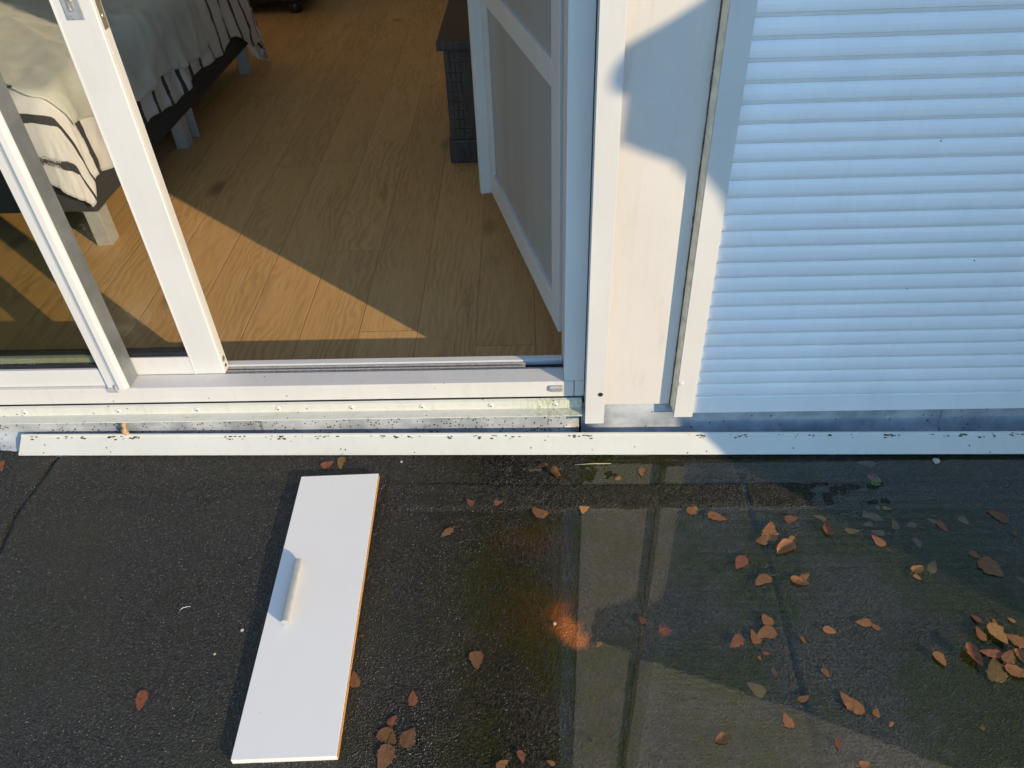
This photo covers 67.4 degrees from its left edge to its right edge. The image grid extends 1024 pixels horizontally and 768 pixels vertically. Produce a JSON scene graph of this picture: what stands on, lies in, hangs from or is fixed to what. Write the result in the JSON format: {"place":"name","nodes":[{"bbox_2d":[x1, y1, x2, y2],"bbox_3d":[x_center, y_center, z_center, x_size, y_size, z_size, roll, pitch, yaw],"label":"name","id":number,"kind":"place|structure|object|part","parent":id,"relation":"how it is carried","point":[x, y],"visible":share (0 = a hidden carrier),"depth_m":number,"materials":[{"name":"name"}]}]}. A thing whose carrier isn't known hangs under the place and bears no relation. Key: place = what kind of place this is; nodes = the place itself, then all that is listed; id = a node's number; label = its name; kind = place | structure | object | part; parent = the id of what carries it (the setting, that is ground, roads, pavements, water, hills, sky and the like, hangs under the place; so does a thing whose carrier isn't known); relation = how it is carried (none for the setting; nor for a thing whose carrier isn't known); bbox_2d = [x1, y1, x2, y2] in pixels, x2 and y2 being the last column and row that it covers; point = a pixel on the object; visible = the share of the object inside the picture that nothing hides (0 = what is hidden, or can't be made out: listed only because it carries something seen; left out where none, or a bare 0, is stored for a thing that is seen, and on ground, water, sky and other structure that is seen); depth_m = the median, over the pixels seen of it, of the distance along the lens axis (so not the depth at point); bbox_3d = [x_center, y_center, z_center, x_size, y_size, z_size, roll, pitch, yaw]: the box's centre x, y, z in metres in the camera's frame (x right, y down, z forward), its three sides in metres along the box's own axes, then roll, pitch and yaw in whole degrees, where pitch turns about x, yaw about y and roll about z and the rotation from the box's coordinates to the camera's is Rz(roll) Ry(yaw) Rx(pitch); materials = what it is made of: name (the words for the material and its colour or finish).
{"place":"outdoors","nodes":[
{"label":"outdoors","id":0,"kind":"place"},
{"bbox_2d":[249,0,307,12],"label":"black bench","id":1,"kind":"object","parent":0,"point":[294,6],"visible":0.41,"depth_m":5.54,"materials":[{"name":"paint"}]},
{"bbox_2d":[0,0,561,360],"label":"floor","id":2,"kind":"structure","parent":0,"point":[328,199],"depth_m":3.13,"materials":[{"name":"brown wood"}]},
{"bbox_2d":[0,36,252,245],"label":"bed","id":3,"kind":"object","parent":2,"relation":"on","point":[161,125],"visible":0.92,"depth_m":3.46,"materials":[{"name":"fabric"}]},
{"bbox_2d":[6,0,268,206],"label":"duvet","id":4,"kind":"object","parent":3,"relation":"on","point":[75,159],"visible":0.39,"depth_m":2.88,"materials":[{"name":"fabric"}]},
{"bbox_2d":[0,0,212,124],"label":"blanket","id":5,"kind":"object","parent":4,"relation":"on","point":[155,40],"visible":0.7,"depth_m":3.23,"materials":[{"name":"fabric"}]},
{"bbox_2d":[436,0,477,162],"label":"carved cabinet","id":6,"kind":"object","parent":2,"relation":"on","point":[453,41],"visible":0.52,"depth_m":3.36,"materials":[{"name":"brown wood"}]},
{"bbox_3d":[-0.007,-1.264,3.325,0.412,0.263,0.006,-1,40,2],"label":"door panel","id":7,"kind":"part","parent":6,"relation":"part of","materials":[{"name":"grey wood"}]},
{"bbox_2d":[0,426,1023,767],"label":"flat roof","id":8,"kind":"structure","parent":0,"point":[112,568],"depth_m":1.81,"materials":[{"name":"asphalt"}]},
{"bbox_2d":[0,460,4,470],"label":"fallen leaf","id":9,"kind":"object","parent":8,"relation":"on","point":[2,463],"visible":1,"depth_m":2.23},
{"bbox_2d":[135,690,148,710],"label":"fallen leaf","id":10,"kind":"object","parent":8,"relation":"on","point":[141,698],"visible":1,"depth_m":1.67,"materials":[{"name":"plant"}]},
{"bbox_2d":[0,416,578,456],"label":"zinc flashing","id":11,"kind":"object","parent":8,"relation":"on","point":[10,436],"visible":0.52,"depth_m":2.25,"materials":[{"name":"metal"}]},
{"bbox_2d":[231,474,379,763],"bbox_3d":[-0.467,0.499,1.831,0.214,0.039,0.766,-2,41,0],"label":"drawer front","id":12,"kind":"object","parent":8,"relation":"on","point":[294,709],"visible":1,"depth_m":1.76,"materials":[{"name":"white laminate"}]},
{"bbox_2d":[321,461,333,468],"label":"fallen leaf","id":13,"kind":"object","parent":8,"relation":"on","point":[325,464],"visible":1,"depth_m":2.18,"materials":[{"name":"plant"}]},
{"bbox_2d":[337,453,345,468],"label":"fallen leaf","id":14,"kind":"object","parent":8,"relation":"on","point":[340,461],"visible":1,"depth_m":2.19,"materials":[{"name":"plant"}]},
{"bbox_2d":[350,671,360,692],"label":"fallen leaf","id":15,"kind":"object","parent":8,"relation":"on","point":[355,680],"visible":1,"depth_m":1.68,"materials":[{"name":"plant"}]},
{"bbox_2d":[372,726,395,743],"bbox_3d":[-0.263,0.725,1.583,0.048,0.003,0.041,-7,40,-6],"label":"fallen leaf","id":16,"kind":"object","parent":8,"relation":"on","point":[385,734],"visible":1,"depth_m":1.58,"materials":[{"name":"plant"}]},
{"bbox_2d":[375,734,395,767],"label":"fallen leaf","id":17,"kind":"object","parent":8,"relation":"on","point":[385,755],"visible":1,"depth_m":1.55,"materials":[{"name":"plant"}]},
{"bbox_2d":[386,715,396,725],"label":"fallen leaf","id":18,"kind":"object","parent":8,"relation":"on","point":[390,721],"visible":1,"depth_m":1.61,"materials":[{"name":"plant"}]},
{"bbox_2d":[398,728,415,747],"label":"fallen leaf","id":19,"kind":"object","parent":8,"relation":"on","point":[407,739],"visible":1,"depth_m":1.58,"materials":[{"name":"plant"}]},
{"bbox_2d":[407,690,417,708],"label":"fallen leaf","id":20,"kind":"object","parent":8,"relation":"on","point":[412,700],"visible":1,"depth_m":1.64,"materials":[{"name":"plant"}]},
{"bbox_2d":[441,526,456,536],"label":"fallen leaf","id":21,"kind":"object","parent":8,"relation":"on","point":[448,531],"visible":1,"depth_m":1.98,"materials":[{"name":"plant"}]},
{"bbox_2d":[467,499,472,505],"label":"fallen leaf","id":22,"kind":"object","parent":8,"relation":"on","point":[469,502],"visible":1,"depth_m":2.05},
{"bbox_2d":[494,500,502,505],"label":"fallen leaf","id":23,"kind":"object","parent":8,"relation":"on","point":[497,502],"visible":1,"depth_m":2.06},
{"bbox_2d":[18,431,1023,455],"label":"aluminium bar","id":24,"kind":"object","parent":8,"relation":"on","point":[721,443],"visible":1,"depth_m":2.19,"materials":[{"name":"metal"}]},
{"bbox_2d":[120,423,129,435],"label":"fallen leaf","id":25,"kind":"object","parent":24,"relation":"attached to","point":[124,431],"visible":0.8,"depth_m":2.24,"materials":[{"name":"plant"}]},
{"bbox_2d":[535,463,547,467],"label":"fallen leaf","id":26,"kind":"object","parent":8,"relation":"on","point":[540,465],"visible":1,"depth_m":2.16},
{"bbox_2d":[532,507,552,519],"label":"fallen leaf","id":27,"kind":"object","parent":8,"relation":"on","point":[539,513],"visible":1,"depth_m":2.03,"materials":[{"name":"plant"}]},
{"bbox_2d":[549,466,560,478],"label":"rolled leaf","id":28,"kind":"object","parent":8,"relation":"on","point":[554,471],"visible":1,"depth_m":2.12,"materials":[{"name":"plant"}]},
{"bbox_2d":[579,500,588,513],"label":"fallen leaf","id":29,"kind":"object","parent":8,"relation":"on","point":[583,509],"visible":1,"depth_m":2.04,"materials":[{"name":"plant"}]},
{"bbox_2d":[575,463,610,464],"bbox_3d":[0.228,0.224,2.155,0.101,0.004,0.005,-1,40,2],"label":"straw","id":30,"kind":"object","parent":8,"relation":"on","point":[592,463],"visible":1,"depth_m":2.15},
{"bbox_2d":[747,682,765,697],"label":"fallen leaf","id":31,"kind":"object","parent":8,"relation":"on","point":[759,690],"visible":1,"depth_m":1.64,"materials":[{"name":"plant"}]},
{"bbox_2d":[771,668,776,675],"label":"fallen leaf","id":32,"kind":"object","parent":8,"relation":"on","point":[773,670],"visible":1,"depth_m":1.67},
{"bbox_2d":[581,402,1023,431],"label":"zinc flashing","id":33,"kind":"object","parent":8,"relation":"on","point":[639,418],"visible":0.57,"depth_m":2.20,"materials":[{"name":"metal"}]},
{"bbox_2d":[814,515,829,521],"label":"fallen leaf","id":34,"kind":"object","parent":8,"relation":"on","point":[822,518],"visible":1,"depth_m":1.99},
{"bbox_2d":[840,527,860,533],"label":"fallen leaf","id":35,"kind":"object","parent":8,"relation":"on","point":[850,530],"visible":1,"depth_m":1.95,"materials":[{"name":"plant"}]},
{"bbox_2d":[862,510,870,519],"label":"fallen leaf","id":36,"kind":"object","parent":8,"relation":"on","point":[865,514],"visible":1,"depth_m":1.99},
{"bbox_2d":[858,460,875,466],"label":"fallen leaf","id":37,"kind":"object","parent":8,"relation":"on","point":[871,463],"visible":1,"depth_m":2.13,"materials":[{"name":"plant"}]},
{"bbox_2d":[862,521,876,526],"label":"fallen leaf","id":38,"kind":"object","parent":8,"relation":"on","point":[869,523],"visible":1,"depth_m":1.97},
{"bbox_2d":[866,469,881,482],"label":"fallen leaf","id":39,"kind":"object","parent":8,"relation":"on","point":[873,476],"visible":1,"depth_m":2.09,"materials":[{"name":"plant"}]},
{"bbox_2d":[867,512,882,520],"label":"fallen leaf","id":40,"kind":"object","parent":8,"relation":"on","point":[875,517],"visible":1,"depth_m":1.98,"materials":[{"name":"plant"}]},
{"bbox_2d":[870,530,889,535],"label":"fallen leaf","id":41,"kind":"object","parent":8,"relation":"on","point":[879,532],"visible":1,"depth_m":1.95,"materials":[{"name":"plant"}]},
{"bbox_2d":[891,518,898,532],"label":"fallen leaf","id":42,"kind":"object","parent":8,"relation":"on","point":[895,524],"visible":1,"depth_m":1.96,"materials":[{"name":"plant"}]},
{"bbox_2d":[906,522,919,527],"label":"fallen leaf","id":43,"kind":"object","parent":8,"relation":"on","point":[912,524],"visible":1,"depth_m":1.96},
{"bbox_2d":[913,535,921,548],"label":"fallen leaf","id":44,"kind":"object","parent":8,"relation":"on","point":[917,542],"visible":1,"depth_m":1.92,"materials":[{"name":"plant"}]},
{"bbox_2d":[927,560,936,575],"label":"fallen leaf","id":45,"kind":"object","parent":8,"relation":"on","point":[932,567],"visible":1,"depth_m":1.86,"materials":[{"name":"plant"}]},
{"bbox_2d":[932,458,939,463],"bbox_3d":[1.171,0.211,2.121,0.019,0.014,0.020,-1,40,2],"label":"pebble","id":46,"kind":"object","parent":8,"relation":"on","point":[936,460],"visible":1,"depth_m":2.12,"materials":[{"name":"stone"}]},
{"bbox_2d":[958,516,968,524],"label":"fallen leaf","id":47,"kind":"object","parent":8,"relation":"on","point":[963,519],"visible":1,"depth_m":1.97,"materials":[{"name":"plant"}]},
{"label":"puddle","id":48,"kind":"structure","parent":8,"relation":"on","visible":0},
{"bbox_2d":[467,644,483,669],"bbox_3d":[-0.081,0.610,1.720,0.037,0.003,0.056,15,43,19],"label":"fallen leaf","id":49,"kind":"object","parent":48,"relation":"on","point":[475,657],"visible":1,"depth_m":1.72,"materials":[{"name":"plant"}]},
{"bbox_2d":[496,760,507,767],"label":"fallen leaf","id":50,"kind":"object","parent":48,"relation":"on","point":[501,763],"visible":1,"depth_m":1.54,"materials":[{"name":"plant"}]},
{"bbox_2d":[517,746,524,762],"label":"fallen leaf","id":51,"kind":"object","parent":48,"relation":"on","point":[520,755],"visible":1,"depth_m":1.55,"materials":[{"name":"plant"}]},
{"bbox_2d":[547,760,554,765],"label":"fallen leaf","id":52,"kind":"object","parent":48,"relation":"on","point":[551,763],"visible":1,"depth_m":1.54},
{"bbox_2d":[638,468,644,476],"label":"fallen leaf","id":53,"kind":"object","parent":48,"relation":"on","point":[641,471],"visible":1,"depth_m":2.13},
{"bbox_2d":[639,616,646,624],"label":"fallen leaf","id":54,"kind":"object","parent":48,"relation":"on","point":[642,620],"visible":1,"depth_m":1.77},
{"bbox_2d":[686,506,697,514],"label":"fallen leaf","id":55,"kind":"object","parent":48,"relation":"on","point":[691,510],"visible":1,"depth_m":2.02,"materials":[{"name":"plant"}]},
{"bbox_2d":[705,511,726,520],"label":"fallen leaf","id":56,"kind":"object","parent":48,"relation":"on","point":[712,515],"visible":1,"depth_m":2.00,"materials":[{"name":"plant"}]},
{"bbox_2d":[714,731,730,743],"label":"fallen leaf","id":57,"kind":"object","parent":48,"relation":"on","point":[721,737],"visible":1,"depth_m":1.56,"materials":[{"name":"plant"}]},
{"bbox_2d":[730,633,744,647],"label":"fallen leaf","id":58,"kind":"object","parent":48,"relation":"on","point":[737,639],"visible":1,"depth_m":1.73,"materials":[{"name":"plant"}]},
{"bbox_2d":[735,550,748,568],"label":"fallen leaf","id":59,"kind":"object","parent":48,"relation":"on","point":[741,561],"visible":1,"depth_m":1.89,"materials":[{"name":"plant"}]},
{"bbox_2d":[750,629,761,650],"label":"fallen leaf","id":60,"kind":"object","parent":48,"relation":"on","point":[754,639],"visible":1,"depth_m":1.73,"materials":[{"name":"plant"}]},
{"bbox_2d":[755,534,767,544],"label":"fallen leaf","id":61,"kind":"object","parent":48,"relation":"on","point":[761,540],"visible":1,"depth_m":1.94,"materials":[{"name":"plant"}]},
{"bbox_2d":[755,573,775,585],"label":"fallen leaf","id":62,"kind":"object","parent":48,"relation":"on","point":[763,578],"visible":1,"depth_m":1.85,"materials":[{"name":"plant"}]},
{"bbox_2d":[756,625,778,638],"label":"fallen leaf","id":63,"kind":"object","parent":48,"relation":"on","point":[768,631],"visible":1,"depth_m":1.74,"materials":[{"name":"plant"}]},
{"bbox_2d":[761,613,773,628],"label":"fallen leaf","id":64,"kind":"object","parent":48,"relation":"on","point":[767,620],"visible":1,"depth_m":1.76,"materials":[{"name":"plant"}]},
{"bbox_2d":[760,521,778,540],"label":"fallen leaf","id":65,"kind":"object","parent":48,"relation":"on","point":[769,530],"visible":1,"depth_m":1.95,"materials":[{"name":"plant"}]},
{"bbox_2d":[776,538,796,553],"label":"fallen leaf","id":66,"kind":"object","parent":48,"relation":"on","point":[785,545],"visible":1,"depth_m":1.92,"materials":[{"name":"plant"}]},
{"bbox_2d":[782,712,794,731],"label":"fallen leaf","id":67,"kind":"object","parent":48,"relation":"on","point":[787,721],"visible":1,"depth_m":1.58,"materials":[{"name":"plant"}]},
{"bbox_2d":[784,515,797,522],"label":"fallen leaf","id":68,"kind":"object","parent":48,"relation":"on","point":[789,518],"visible":1,"depth_m":1.99,"materials":[{"name":"plant"}]},
{"bbox_2d":[784,574,809,584],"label":"fallen leaf","id":69,"kind":"object","parent":48,"relation":"on","point":[795,579],"visible":1,"depth_m":1.84,"materials":[{"name":"plant"}]},
{"bbox_2d":[797,695,808,702],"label":"fallen leaf","id":70,"kind":"object","parent":48,"relation":"on","point":[802,699],"visible":1,"depth_m":1.62,"materials":[{"name":"plant"}]},
{"bbox_2d":[798,573,809,580],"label":"fallen leaf","id":71,"kind":"object","parent":48,"relation":"on","point":[805,576],"visible":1,"depth_m":1.85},
{"bbox_2d":[821,668,829,677],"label":"fallen leaf","id":72,"kind":"object","parent":48,"relation":"on","point":[824,671],"visible":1,"depth_m":1.66,"materials":[{"name":"plant"}]},
{"bbox_2d":[817,625,836,633],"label":"fallen leaf","id":73,"kind":"object","parent":48,"relation":"on","point":[827,629],"visible":1,"depth_m":1.74,"materials":[{"name":"plant"}]},
{"bbox_2d":[823,523,834,539],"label":"fallen leaf","id":74,"kind":"object","parent":48,"relation":"on","point":[827,528],"visible":1,"depth_m":1.95,"materials":[{"name":"plant"}]},
{"bbox_2d":[835,736,840,749],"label":"fallen leaf","id":75,"kind":"object","parent":48,"relation":"on","point":[838,743],"visible":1,"depth_m":1.55,"materials":[{"name":"plant"}]},
{"bbox_2d":[840,692,868,717],"bbox_3d":[0.716,0.673,1.601,0.076,0.003,0.033,25,48,29],"label":"fallen leaf","id":76,"kind":"object","parent":48,"relation":"on","point":[854,705],"visible":1,"depth_m":1.60,"materials":[{"name":"plant"}]},
{"bbox_2d":[855,760,869,767],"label":"fallen leaf","id":77,"kind":"object","parent":48,"relation":"on","point":[864,764],"visible":1,"depth_m":1.51,"materials":[{"name":"plant"}]},
{"bbox_2d":[855,618,871,626],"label":"fallen leaf","id":78,"kind":"object","parent":48,"relation":"on","point":[865,622],"visible":1,"depth_m":1.75,"materials":[{"name":"plant"}]},
{"bbox_2d":[870,623,879,629],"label":"fallen leaf","id":79,"kind":"object","parent":48,"relation":"on","point":[875,627],"visible":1,"depth_m":1.74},
{"bbox_2d":[872,708,879,717],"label":"fallen leaf","id":80,"kind":"object","parent":48,"relation":"on","point":[875,713],"visible":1,"depth_m":1.59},
{"bbox_2d":[871,534,888,549],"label":"fallen leaf","id":81,"kind":"object","parent":48,"relation":"on","point":[880,542],"visible":1,"depth_m":1.92,"materials":[{"name":"plant"}]},
{"bbox_2d":[910,565,923,574],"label":"fallen leaf","id":82,"kind":"object","parent":48,"relation":"on","point":[917,568],"visible":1,"depth_m":1.85,"materials":[{"name":"plant"}]},
{"bbox_2d":[928,645,945,666],"bbox_3d":[0.928,0.592,1.678,0.025,0.004,0.050,-31,48,-29],"label":"fallen leaf","id":83,"kind":"object","parent":48,"relation":"on","point":[939,656],"visible":1,"depth_m":1.68,"materials":[{"name":"plant"}]},
{"bbox_2d":[935,515,948,532],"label":"fallen leaf","id":84,"kind":"object","parent":48,"relation":"on","point":[940,524],"visible":1,"depth_m":1.95,"materials":[{"name":"plant"}]},
{"bbox_2d":[960,634,982,665],"bbox_3d":[1.002,0.580,1.677,0.030,0.008,0.079,-10,43,-4],"label":"fallen leaf","id":85,"kind":"object","parent":48,"relation":"on","point":[973,652],"visible":1,"depth_m":1.67,"materials":[{"name":"plant"}]},
{"bbox_2d":[967,549,979,558],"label":"fallen leaf","id":86,"kind":"object","parent":48,"relation":"on","point":[973,554],"visible":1,"depth_m":1.88,"materials":[{"name":"plant"}]},
{"bbox_2d":[971,614,983,623],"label":"fallen leaf","id":87,"kind":"object","parent":48,"relation":"on","point":[977,619],"visible":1,"depth_m":1.74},
{"bbox_2d":[975,626,986,640],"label":"fallen leaf","id":88,"kind":"object","parent":48,"relation":"on","point":[981,634],"visible":1,"depth_m":1.71,"materials":[{"name":"plant"}]},
{"bbox_2d":[977,556,1003,576],"bbox_3d":[1.154,0.443,1.849,0.057,0.003,0.063,-19,43,-19],"label":"fallen leaf","id":89,"kind":"object","parent":48,"relation":"on","point":[988,565],"visible":1,"depth_m":1.85,"materials":[{"name":"plant"}]},
{"bbox_2d":[979,649,1001,658],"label":"fallen leaf","id":90,"kind":"object","parent":48,"relation":"on","point":[995,653],"visible":1,"depth_m":1.68,"materials":[{"name":"plant"}]},
{"bbox_2d":[983,657,1007,691],"bbox_3d":[1.036,0.621,1.646,0.071,0.005,0.044,-31,48,-29],"label":"fallen leaf","id":91,"kind":"object","parent":48,"relation":"on","point":[994,671],"visible":1,"depth_m":1.65,"materials":[{"name":"plant"}]},
{"bbox_2d":[985,616,1007,643],"bbox_3d":[1.080,0.549,1.714,0.037,0.004,0.068,4,41,8],"label":"fallen leaf","id":92,"kind":"object","parent":48,"relation":"on","point":[995,630],"visible":1,"depth_m":1.71,"materials":[{"name":"plant"}]},
{"bbox_2d":[986,510,1012,523],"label":"fallen leaf","id":93,"kind":"object","parent":48,"relation":"on","point":[1001,517],"visible":1,"depth_m":1.97,"materials":[{"name":"plant"}]},
{"bbox_2d":[1000,650,1014,664],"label":"fallen leaf","id":94,"kind":"object","parent":48,"relation":"on","point":[1008,656],"visible":1,"depth_m":1.67,"materials":[{"name":"plant"}]},
{"bbox_2d":[999,663,1023,676],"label":"fallen leaf","id":95,"kind":"object","parent":48,"relation":"on","point":[1014,669],"visible":1,"depth_m":1.65,"materials":[{"name":"plant"}]},
{"bbox_2d":[1005,633,1023,648],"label":"fallen leaf","id":96,"kind":"object","parent":48,"relation":"on","point":[1017,640],"visible":1,"depth_m":1.70,"materials":[{"name":"plant"}]},
{"bbox_2d":[1014,648,1023,661],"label":"fallen leaf","id":97,"kind":"object","parent":48,"relation":"on","point":[1019,653],"visible":1,"depth_m":1.68,"materials":[{"name":"plant"}]},
{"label":"ground","id":98,"kind":"structure","parent":0,"visible":0},
{"bbox_2d":[561,0,596,425],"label":"house","id":99,"kind":"structure","parent":98,"relation":"on","point":[583,400],"depth_m":1.90,"materials":[{"name":"paint"}]},
{"bbox_2d":[0,0,596,424],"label":"sliding door frame","id":100,"kind":"object","parent":99,"relation":"attached to","point":[100,382],"visible":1,"depth_m":2.17,"materials":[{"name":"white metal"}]},
{"bbox_2d":[0,0,228,374],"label":"sliding sash","id":101,"kind":"object","parent":100,"relation":"attached to","point":[85,29],"visible":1,"depth_m":1.85,"materials":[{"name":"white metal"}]},
{"bbox_2d":[467,0,563,331],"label":"door leaf","id":102,"kind":"object","parent":99,"relation":"attached to","point":[517,53],"visible":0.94,"depth_m":2.35,"materials":[{"name":"white wood"}]},
{"bbox_2d":[584,0,627,423],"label":"cover strip","id":103,"kind":"object","parent":99,"relation":"attached to","point":[611,18],"visible":1,"depth_m":1.71,"materials":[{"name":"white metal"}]},
{"bbox_2d":[605,0,720,404],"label":"wall panel","id":104,"kind":"structure","parent":99,"relation":"attached to","point":[669,55],"depth_m":1.73,"materials":[{"name":"paint"}]},
{"bbox_2d":[669,0,1023,416],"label":"roller shutter","id":105,"kind":"object","parent":99,"relation":"attached to","point":[857,237],"visible":1,"depth_m":1.75,"materials":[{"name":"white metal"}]}
]}

